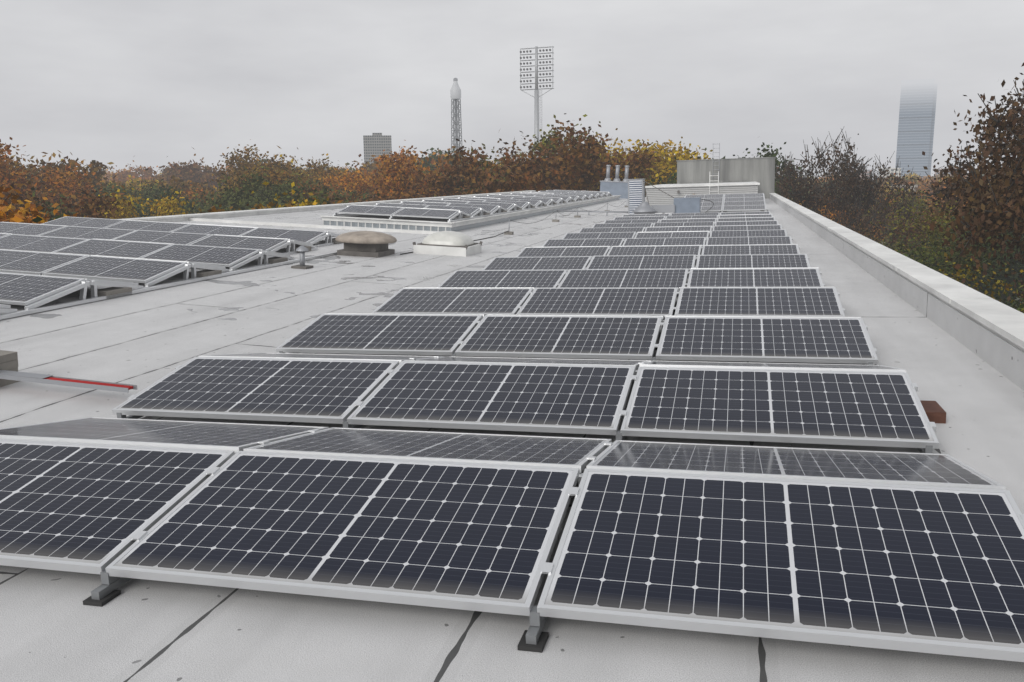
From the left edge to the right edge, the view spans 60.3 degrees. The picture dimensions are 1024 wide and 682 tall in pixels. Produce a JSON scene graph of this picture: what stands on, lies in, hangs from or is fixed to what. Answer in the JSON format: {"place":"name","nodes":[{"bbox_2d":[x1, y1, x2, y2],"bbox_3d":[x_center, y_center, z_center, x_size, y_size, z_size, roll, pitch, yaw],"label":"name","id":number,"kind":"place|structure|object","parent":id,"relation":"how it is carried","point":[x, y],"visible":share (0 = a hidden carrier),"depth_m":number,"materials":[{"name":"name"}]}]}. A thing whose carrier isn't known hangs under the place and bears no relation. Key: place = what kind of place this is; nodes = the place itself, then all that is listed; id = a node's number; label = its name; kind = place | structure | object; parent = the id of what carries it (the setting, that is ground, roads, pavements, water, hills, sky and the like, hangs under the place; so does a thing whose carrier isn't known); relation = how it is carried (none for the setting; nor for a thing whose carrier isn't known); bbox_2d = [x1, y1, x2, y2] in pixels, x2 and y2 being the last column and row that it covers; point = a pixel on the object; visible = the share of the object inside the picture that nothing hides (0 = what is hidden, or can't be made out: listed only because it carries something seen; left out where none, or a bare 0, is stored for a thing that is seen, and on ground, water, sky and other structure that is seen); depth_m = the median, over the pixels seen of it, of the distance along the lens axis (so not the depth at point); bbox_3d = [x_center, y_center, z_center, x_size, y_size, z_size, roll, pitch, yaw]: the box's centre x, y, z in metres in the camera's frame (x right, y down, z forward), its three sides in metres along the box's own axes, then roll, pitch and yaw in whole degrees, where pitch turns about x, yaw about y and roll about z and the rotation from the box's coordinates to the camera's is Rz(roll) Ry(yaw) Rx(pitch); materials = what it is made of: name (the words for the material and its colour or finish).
{"place":"outdoors","nodes":[
{"label":"outdoors","id":0,"kind":"place"},
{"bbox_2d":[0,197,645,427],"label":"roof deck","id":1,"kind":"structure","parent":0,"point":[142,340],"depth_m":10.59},
{"bbox_2d":[0,350,136,392],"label":"cable tray","id":2,"kind":"object","parent":1,"relation":"on","point":[10,373],"visible":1,"depth_m":6.76,"materials":[{"name":"grey metal"}]},
{"bbox_2d":[0,233,391,319],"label":"solar panel mounts","id":3,"kind":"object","parent":1,"relation":"on","point":[114,290],"depth_m":12.74,"materials":[{"name":"silver metal"}]},
{"bbox_2d":[0,222,65,235],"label":"solar panel","id":4,"kind":"object","parent":3,"relation":"on","point":[23,228],"visible":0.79,"depth_m":18.52,"materials":[{"name":"grey glass"}]},
{"bbox_2d":[0,272,84,305],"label":"solar panel","id":5,"kind":"object","parent":3,"relation":"on","point":[21,289],"visible":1,"depth_m":10.71,"materials":[{"name":"black glass"}]},
{"bbox_2d":[0,249,87,274],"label":"solar panel","id":6,"kind":"object","parent":3,"relation":"on","point":[26,262],"visible":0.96,"depth_m":13.26,"materials":[{"name":"black glass"}]},
{"bbox_2d":[0,234,88,252],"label":"solar panel","id":7,"kind":"object","parent":3,"relation":"on","point":[31,243],"visible":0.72,"depth_m":15.83,"materials":[{"name":"black glass"}]},
{"bbox_2d":[42,216,125,227],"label":"solar panel","id":8,"kind":"object","parent":3,"relation":"on","point":[85,222],"visible":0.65,"depth_m":20.68,"materials":[{"name":"grey glass"}]},
{"bbox_2d":[38,226,136,239],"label":"solar panel","id":9,"kind":"object","parent":3,"relation":"on","point":[87,232],"visible":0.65,"depth_m":18.12,"materials":[{"name":"grey glass"}]},
{"bbox_2d":[52,239,172,257],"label":"solar panel","id":10,"kind":"object","parent":3,"relation":"on","point":[117,248],"visible":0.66,"depth_m":15.38,"materials":[{"name":"black glass"}]},
{"bbox_2d":[42,255,186,282],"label":"solar panel","id":11,"kind":"object","parent":3,"relation":"on","point":[119,269],"visible":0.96,"depth_m":12.79,"materials":[{"name":"black glass"}]},
{"bbox_2d":[106,220,189,231],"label":"solar panel","id":12,"kind":"object","parent":3,"relation":"on","point":[147,225],"visible":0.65,"depth_m":20.32,"materials":[{"name":"grey glass"}]},
{"bbox_2d":[112,230,211,244],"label":"solar panel","id":13,"kind":"object","parent":3,"relation":"on","point":[164,237],"visible":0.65,"depth_m":17.70,"materials":[{"name":"grey glass"}]},
{"bbox_2d":[142,244,260,266],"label":"solar panel","id":14,"kind":"object","parent":3,"relation":"on","point":[222,256],"visible":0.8,"depth_m":14.96,"materials":[{"name":"black glass"}]},
{"bbox_2d":[172,224,255,235],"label":"solar panel","id":15,"kind":"object","parent":3,"relation":"on","point":[215,229],"visible":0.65,"depth_m":19.92,"materials":[{"name":"grey glass"}]},
{"bbox_2d":[189,235,288,250],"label":"solar panel","id":16,"kind":"object","parent":3,"relation":"on","point":[268,244],"visible":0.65,"depth_m":17.29,"materials":[{"name":"black glass"}]},
{"bbox_2d":[241,227,326,242],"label":"solar panel","id":17,"kind":"object","parent":3,"relation":"on","point":[307,236],"visible":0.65,"depth_m":19.46,"materials":[{"name":"grey glass"}]},
{"bbox_2d":[188,218,439,233],"bbox_3d":[-5.589,-3.220,24.669,7.700,0.070,0.280,5,11,14],"label":"roof upstand","id":18,"kind":"object","parent":1,"relation":"on","point":[314,226],"visible":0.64,"depth_m":24.54,"materials":[{"name":"white paint"}]},
{"bbox_2d":[120,190,535,221],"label":"parapet","id":19,"kind":"structure","parent":1,"relation":"on","point":[184,217],"depth_m":30.32,"materials":[{"name":"white paint"}]},
{"bbox_2d":[335,231,396,257],"bbox_3d":[-2.954,-1.988,17.868,1.240,0.470,1.240,5,11,14],"label":"mushroom roof vent","id":20,"kind":"object","parent":1,"relation":"on","point":[366,244],"visible":1,"depth_m":17.52,"materials":[{"name":"grey metal"}]},
{"bbox_2d":[413,231,482,256],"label":"skylight dome","id":21,"kind":"structure","parent":1,"relation":"on","point":[451,243],"depth_m":18.41,"materials":[{"name":"plastic"}]},
{"bbox_2d":[320,195,620,230],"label":"raised roof curb","id":22,"kind":"structure","parent":1,"relation":"on","point":[405,223],"depth_m":25.67,"materials":[{"name":"white paint"}]},
{"bbox_2d":[332,191,612,221],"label":"solar panel frames","id":23,"kind":"structure","parent":22,"relation":"on","point":[527,206],"depth_m":31.95,"materials":[{"name":"silver metal"}]},
{"bbox_2d":[337,205,403,215],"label":"solar panel","id":24,"kind":"object","parent":23,"relation":"on","point":[371,210],"visible":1,"depth_m":25.87,"materials":[{"name":"grey glass"}]},
{"bbox_2d":[392,208,458,218],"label":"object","id":25,"kind":"object","parent":23,"relation":"on","point":[425,213],"visible":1,"depth_m":25.45,"materials":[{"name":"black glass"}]},
{"bbox_2d":[600,165,628,198],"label":"hvac flue cluster","id":26,"kind":"object","parent":1,"relation":"on","point":[616,186],"visible":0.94,"depth_m":61.43,"materials":[{"name":"grey metal"}]},
{"bbox_2d":[557,180,713,215],"bbox_3d":[4.535,-5.666,35.475,6.900,1.578,2.045,5,12,27],"label":"hvac duct and unit","id":27,"kind":"object","parent":1,"relation":"on","point":[688,205],"visible":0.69,"depth_m":34.47,"materials":[{"name":"grey metal"}]},
{"bbox_2d":[645,182,759,205],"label":"parapet wall","id":28,"kind":"structure","parent":1,"relation":"on","point":[655,196],"depth_m":48.48,"materials":[{"name":"white paint"}]},
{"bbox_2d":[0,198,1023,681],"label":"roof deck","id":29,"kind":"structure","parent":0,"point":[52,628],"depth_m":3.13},
{"bbox_2d":[83,212,1023,652],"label":"solar mounting frame","id":30,"kind":"object","parent":29,"relation":"on","point":[535,638],"visible":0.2,"depth_m":3.56,"materials":[{"name":"silver metal"}]},
{"bbox_2d":[0,439,234,573],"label":"solar panel","id":31,"kind":"object","parent":30,"relation":"on","point":[82,508],"visible":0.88,"depth_m":4.02,"materials":[{"name":"black glass"}]},
{"bbox_2d":[0,417,328,453],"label":"solar panel","id":32,"kind":"object","parent":30,"relation":"on","point":[235,437],"visible":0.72,"depth_m":4.96,"materials":[{"name":"grey glass"}]},
{"bbox_2d":[112,357,398,423],"bbox_3d":[-1.768,0.331,6.220,1.700,0.053,1.000,1,20,14],"label":"solar panel","id":33,"kind":"object","parent":30,"relation":"on","point":[302,390],"visible":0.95,"depth_m":6.12,"materials":[{"name":"black glass"}]},
{"bbox_2d":[199,353,444,363],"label":"solar panel","id":34,"kind":"object","parent":30,"relation":"on","point":[400,358],"visible":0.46,"depth_m":7.08,"materials":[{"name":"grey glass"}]},
{"bbox_2d":[105,451,578,615],"bbox_3d":[-0.642,0.751,3.686,1.700,0.054,1.000,1,20,14],"label":"solar panel","id":35,"kind":"object","parent":30,"relation":"on","point":[482,537],"visible":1,"depth_m":3.56,"materials":[{"name":"black glass"}]},
{"bbox_2d":[276,314,482,355],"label":"solar panel","id":36,"kind":"object","parent":30,"relation":"on","point":[419,334],"visible":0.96,"depth_m":8.23,"materials":[{"name":"black glass"}]},
{"bbox_2d":[243,427,611,472],"bbox_3d":[-0.390,0.569,4.657,1.700,0.054,1.000,1,1,14],"label":"solar panel","id":37,"kind":"object","parent":30,"relation":"on","point":[563,452],"visible":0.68,"depth_m":4.54,"materials":[{"name":"grey glass"}]},
{"bbox_2d":[371,288,533,314],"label":"solar panel","id":38,"kind":"object","parent":30,"relation":"on","point":[500,301],"visible":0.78,"depth_m":10.38,"materials":[{"name":"black glass"}]},
{"bbox_2d":[347,361,635,434],"bbox_3d":[-0.096,0.355,5.790,1.700,0.053,1.000,1,21,14],"label":"solar panel","id":39,"kind":"object","parent":30,"relation":"on","point":[566,398],"visible":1,"depth_m":5.69,"materials":[{"name":"black glass"}]},
{"bbox_2d":[437,270,567,287],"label":"solar panel","id":40,"kind":"object","parent":30,"relation":"on","point":[506,278],"visible":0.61,"depth_m":12.55,"materials":[{"name":"black glass"}]},
{"bbox_2d":[404,356,645,369],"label":"solar panel","id":41,"kind":"object","parent":30,"relation":"on","point":[543,361],"visible":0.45,"depth_m":6.71,"materials":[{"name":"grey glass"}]},
{"bbox_2d":[483,256,591,269],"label":"solar panel","id":42,"kind":"object","parent":30,"relation":"on","point":[541,263],"visible":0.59,"depth_m":14.70,"materials":[{"name":"black glass"}]},
{"bbox_2d":[455,315,661,359],"bbox_3d":[0.446,-0.040,7.896,1.700,0.054,1.000,1,21,14],"label":"solar panel","id":43,"kind":"object","parent":30,"relation":"on","point":[609,337],"visible":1,"depth_m":7.80,"materials":[{"name":"black glass"}]},
{"bbox_2d":[516,246,609,256],"bbox_3d":[0.954,-1.641,16.745,1.700,0.054,1.000,1,20,14],"label":"pv front","id":44,"kind":"object","parent":30,"relation":"on","point":[561,251],"visible":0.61,"depth_m":16.85,"materials":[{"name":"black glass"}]},
{"bbox_2d":[542,238,624,246],"bbox_3d":[1.497,-2.041,18.850,1.700,0.054,1.000,1,21,14],"label":"pv front","id":45,"kind":"object","parent":30,"relation":"on","point":[583,242],"visible":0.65,"depth_m":18.99,"materials":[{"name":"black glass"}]},
{"bbox_2d":[516,287,677,315],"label":"solar panel","id":46,"kind":"object","parent":30,"relation":"on","point":[645,301],"visible":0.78,"depth_m":9.96,"materials":[{"name":"black glass"}]},
{"bbox_2d":[562,232,635,238],"bbox_3d":[2.044,-2.438,20.954,1.700,0.054,1.000,1,21,14],"label":"pv front","id":47,"kind":"object","parent":30,"relation":"on","point":[600,235],"visible":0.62,"depth_m":21.12,"materials":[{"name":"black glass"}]},
{"bbox_2d":[557,269,687,288],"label":"solar panel","id":48,"kind":"object","parent":30,"relation":"on","point":[590,278],"visible":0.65,"depth_m":12.12,"materials":[{"name":"black glass"}]},
{"bbox_2d":[586,255,695,268],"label":"solar panel","id":49,"kind":"object","parent":30,"relation":"on","point":[645,262],"visible":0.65,"depth_m":14.27,"materials":[{"name":"black glass"}]},
{"bbox_2d":[606,245,701,256],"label":"solar panel","id":50,"kind":"object","parent":30,"relation":"on","point":[659,250],"visible":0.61,"depth_m":16.45,"materials":[{"name":"black glass"}]},
{"bbox_2d":[622,237,705,245],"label":"solar panel","id":51,"kind":"object","parent":30,"relation":"on","point":[664,241],"visible":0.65,"depth_m":18.56,"materials":[{"name":"black glass"}]},
{"bbox_2d":[634,231,708,238],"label":"solar panel","id":52,"kind":"object","parent":30,"relation":"on","point":[670,234],"visible":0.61,"depth_m":20.71,"materials":[{"name":"black glass"}]},
{"bbox_2d":[710,229,786,236],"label":"solar panel","id":53,"kind":"object","parent":30,"relation":"on","point":[741,233],"visible":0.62,"depth_m":20.26,"materials":[{"name":"black glass"}]},
{"bbox_2d":[706,236,792,244],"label":"solar panel","id":54,"kind":"object","parent":30,"relation":"on","point":[748,240],"visible":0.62,"depth_m":18.14,"materials":[{"name":"black glass"}]},
{"bbox_2d":[701,244,799,254],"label":"solar panel","id":55,"kind":"object","parent":30,"relation":"on","point":[747,249],"visible":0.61,"depth_m":16.02,"materials":[{"name":"black glass"}]},
{"bbox_2d":[696,254,809,267],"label":"solar panel","id":56,"kind":"object","parent":30,"relation":"on","point":[759,261],"visible":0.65,"depth_m":13.86,"materials":[{"name":"black glass"}]},
{"bbox_2d":[687,268,823,286],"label":"solar panel","id":57,"kind":"object","parent":30,"relation":"on","point":[789,277],"visible":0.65,"depth_m":11.71,"materials":[{"name":"black glass"}]},
{"bbox_2d":[674,287,844,316],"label":"solar panel","id":58,"kind":"object","parent":30,"relation":"on","point":[764,301],"visible":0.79,"depth_m":9.53,"materials":[{"name":"black glass"}]},
{"bbox_2d":[656,317,877,363],"bbox_3d":[2.123,-0.016,7.469,1.700,0.054,1.000,1,20,14],"label":"solar panel","id":59,"kind":"object","parent":30,"relation":"on","point":[803,340],"visible":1,"depth_m":7.37,"materials":[{"name":"black glass"}]},
{"bbox_2d":[639,361,905,371],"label":"solar panel","id":60,"kind":"object","parent":30,"relation":"on","point":[786,366],"visible":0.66,"depth_m":6.04,"materials":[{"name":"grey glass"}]},
{"bbox_2d":[620,367,938,448],"bbox_3d":[1.573,0.384,5.366,1.700,0.054,1.000,1,20,14],"label":"solar panel","id":61,"kind":"object","parent":30,"relation":"on","point":[882,409],"visible":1,"depth_m":5.26,"materials":[{"name":"black glass"}]},
{"bbox_2d":[537,469,1023,661],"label":"solar panel","id":62,"kind":"object","parent":30,"relation":"on","point":[928,569],"visible":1,"depth_m":3.15,"materials":[{"name":"black glass"}]},
{"bbox_2d":[586,440,1005,489],"bbox_3d":[1.281,0.596,4.231,1.700,0.054,1.000,1,1,14],"label":"solar panel","id":63,"kind":"object","parent":30,"relation":"on","point":[908,468],"visible":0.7,"depth_m":4.10,"materials":[{"name":"grey glass"}]},
{"bbox_2d":[627,179,644,213],"bbox_3d":[5.047,-5.784,35.716,0.750,1.555,0.700,1,11,14],"label":"louvered vent","id":64,"kind":"object","parent":29,"relation":"on","point":[636,192],"visible":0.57,"depth_m":35.41,"materials":[{"name":"grey metal"}]},
{"bbox_2d":[676,157,775,198],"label":"penthouse","id":65,"kind":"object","parent":29,"relation":"on","point":[761,170],"visible":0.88,"depth_m":59.11,"materials":[{"name":"concrete"}]},
{"bbox_2d":[769,193,1023,390],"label":"parapet","id":66,"kind":"structure","parent":29,"relation":"on","point":[987,329],"depth_m":8.98,"materials":[{"name":"white paint"}]},
{"bbox_2d":[0,0,1023,178],"label":"sky","id":67,"kind":"structure","parent":0,"point":[148,83],"materials":[{"name":"grey"}]},
{"bbox_2d":[363,133,987,179],"bbox_3d":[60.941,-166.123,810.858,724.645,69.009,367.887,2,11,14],"label":"city blocks","id":68,"kind":"structure","parent":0,"point":[376,144],"depth_m":965.96,"materials":[{"name":"concrete"},{"name":"glass"}]},
{"bbox_2d":[895,79,937,177],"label":"skyscraper","id":69,"kind":"structure","parent":0,"point":[917,109],"depth_m":1322.64,"materials":[{"name":"grey glass"}]},
{"label":"ground","id":70,"kind":"structure","parent":0,"visible":0},
{"bbox_2d":[0,185,76,223],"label":"tree","id":71,"kind":"object","parent":70,"relation":"on","point":[18,216],"visible":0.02,"depth_m":36.81,"materials":[{"name":"orange plant"}]},
{"bbox_2d":[0,137,104,216],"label":"tree","id":72,"kind":"object","parent":70,"relation":"on","point":[66,186],"visible":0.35,"depth_m":88.20,"materials":[{"name":"brown plant"}]},
{"bbox_2d":[0,171,130,218],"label":"tree","id":73,"kind":"object","parent":70,"relation":"on","point":[92,207],"visible":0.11,"depth_m":61.50,"materials":[{"name":"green plant"}]},
{"bbox_2d":[0,152,132,206],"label":"tree","id":74,"kind":"object","parent":70,"relation":"on","point":[97,166],"visible":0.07,"depth_m":117.86,"materials":[{"name":"brown plant"}]},
{"bbox_2d":[54,180,193,219],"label":"tree","id":75,"kind":"object","parent":70,"relation":"on","point":[165,208],"visible":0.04,"depth_m":77.86,"materials":[{"name":"yellow plant"}]},
{"bbox_2d":[108,160,163,181],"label":"tree","id":76,"kind":"object","parent":70,"relation":"on","point":[146,173],"visible":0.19,"depth_m":262.55,"materials":[{"name":"brown plant"}]},
{"bbox_2d":[71,184,206,218],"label":"tree","id":77,"kind":"object","parent":70,"relation":"on","point":[168,190],"visible":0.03,"depth_m":93.17,"materials":[{"name":"yellow plant"}]},
{"bbox_2d":[90,172,194,215],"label":"tree","id":78,"kind":"object","parent":70,"relation":"on","point":[137,190],"visible":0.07,"depth_m":111.46,"materials":[{"name":"brown plant"}]},
{"bbox_2d":[129,168,218,201],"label":"tree","id":79,"kind":"object","parent":70,"relation":"on","point":[177,184],"visible":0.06,"depth_m":134.72,"materials":[{"name":"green plant"}]},
{"bbox_2d":[153,147,224,194],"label":"tree","id":80,"kind":"object","parent":70,"relation":"on","point":[187,173],"visible":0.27,"depth_m":188.37,"materials":[{"name":"brown plant"}]},
{"bbox_2d":[189,157,331,212],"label":"tree","id":81,"kind":"object","parent":70,"relation":"on","point":[273,176],"visible":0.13,"depth_m":102.81,"materials":[{"name":"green plant"}]},
{"bbox_2d":[215,174,307,210],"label":"tree","id":82,"kind":"object","parent":70,"relation":"on","point":[283,199],"visible":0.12,"depth_m":82.99,"materials":[{"name":"green plant"}]},
{"bbox_2d":[173,162,365,214],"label":"tree","id":83,"kind":"object","parent":70,"relation":"on","point":[254,182],"visible":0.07,"depth_m":84.79,"materials":[{"name":"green plant"}]},
{"bbox_2d":[192,144,366,205],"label":"tree","id":84,"kind":"object","parent":70,"relation":"on","point":[240,162],"visible":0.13,"depth_m":127.66,"materials":[{"name":"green plant"}]},
{"bbox_2d":[315,161,420,198],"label":"tree","id":85,"kind":"object","parent":70,"relation":"on","point":[345,183],"visible":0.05,"depth_m":109.95,"materials":[{"name":"orange plant"}]},
{"bbox_2d":[348,140,520,201],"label":"tree","id":86,"kind":"object","parent":70,"relation":"on","point":[390,180],"visible":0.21,"depth_m":93.45,"materials":[{"name":"brown plant"}]},
{"bbox_2d":[450,78,461,154],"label":"lattice tower","id":87,"kind":"structure","parent":70,"relation":"on","point":[455,92],"depth_m":580.01,"materials":[{"name":"silver metal"}]},
{"bbox_2d":[400,113,628,196],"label":"tree","id":88,"kind":"object","parent":70,"relation":"on","point":[575,160],"visible":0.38,"depth_m":78.68,"materials":[{"name":"brown plant"}]},
{"bbox_2d":[434,114,623,196],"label":"tree","id":89,"kind":"object","parent":70,"relation":"on","point":[548,141],"visible":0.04,"depth_m":89.16,"materials":[{"name":"brown plant"}]},
{"bbox_2d":[520,46,553,156],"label":"floodlight mast","id":90,"kind":"object","parent":70,"relation":"on","point":[536,96],"visible":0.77,"depth_m":240.84,"materials":[{"name":"silver metal"}]},
{"bbox_2d":[502,141,665,195],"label":"tree","id":91,"kind":"object","parent":70,"relation":"on","point":[643,162],"visible":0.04,"depth_m":81.70,"materials":[{"name":"brown plant"}]},
{"bbox_2d":[541,128,712,193],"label":"tree","id":92,"kind":"object","parent":70,"relation":"on","point":[670,159],"visible":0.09,"depth_m":93.62,"materials":[{"name":"yellow plant"}]},
{"bbox_2d":[635,142,813,201],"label":"tree","id":93,"kind":"object","parent":70,"relation":"on","point":[764,150],"visible":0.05,"depth_m":82.99,"materials":[{"name":"green plant"}]},
{"bbox_2d":[774,129,927,245],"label":"tree","id":94,"kind":"object","parent":70,"relation":"on","point":[854,183],"visible":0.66,"depth_m":69.86,"materials":[{"name":"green plant"}]},
{"bbox_2d":[851,180,951,251],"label":"tree","id":95,"kind":"object","parent":70,"relation":"on","point":[913,203],"visible":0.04,"depth_m":91.67,"materials":[{"name":"brown plant"}]},
{"bbox_2d":[883,206,976,287],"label":"tree","id":96,"kind":"object","parent":70,"relation":"on","point":[910,230],"visible":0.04,"depth_m":74.81,"materials":[{"name":"brown plant"}]},
{"bbox_2d":[862,190,999,285],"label":"tree","id":97,"kind":"object","parent":70,"relation":"on","point":[933,219],"visible":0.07,"depth_m":51.42,"materials":[{"name":"green plant"}]},
{"bbox_2d":[873,223,1023,310],"bbox_3d":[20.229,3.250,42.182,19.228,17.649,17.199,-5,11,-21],"label":"bush","id":98,"kind":"object","parent":70,"relation":"on","point":[951,270],"visible":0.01,"depth_m":40.39,"materials":[{"name":"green plant"}]},
{"bbox_2d":[876,204,1023,310],"bbox_3d":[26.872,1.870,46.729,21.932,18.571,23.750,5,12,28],"label":"bush","id":99,"kind":"object","parent":70,"relation":"on","point":[959,251],"visible":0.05,"depth_m":43.83,"materials":[{"name":"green plant"}]},
{"bbox_2d":[900,209,1023,308],"bbox_3d":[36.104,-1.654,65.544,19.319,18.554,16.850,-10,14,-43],"label":"bush","id":100,"kind":"object","parent":70,"relation":"on","point":[1007,279],"visible":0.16,"depth_m":62.12,"materials":[{"name":"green plant"}]},
{"bbox_2d":[906,79,1023,250],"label":"tree","id":101,"kind":"object","parent":70,"relation":"on","point":[963,165],"visible":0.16,"depth_m":51.92,"materials":[{"name":"brown plant"}]},
{"bbox_2d":[925,246,1023,304],"bbox_3d":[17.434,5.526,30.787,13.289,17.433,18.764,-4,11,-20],"label":"bush","id":102,"kind":"object","parent":70,"relation":"on","point":[985,283],"visible":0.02,"depth_m":30.45,"materials":[{"name":"green plant"}]},
{"bbox_2d":[930,63,1023,312],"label":"tree","id":103,"kind":"object","parent":70,"relation":"on","point":[1002,197],"visible":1,"depth_m":35.49,"materials":[{"name":"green plant"}]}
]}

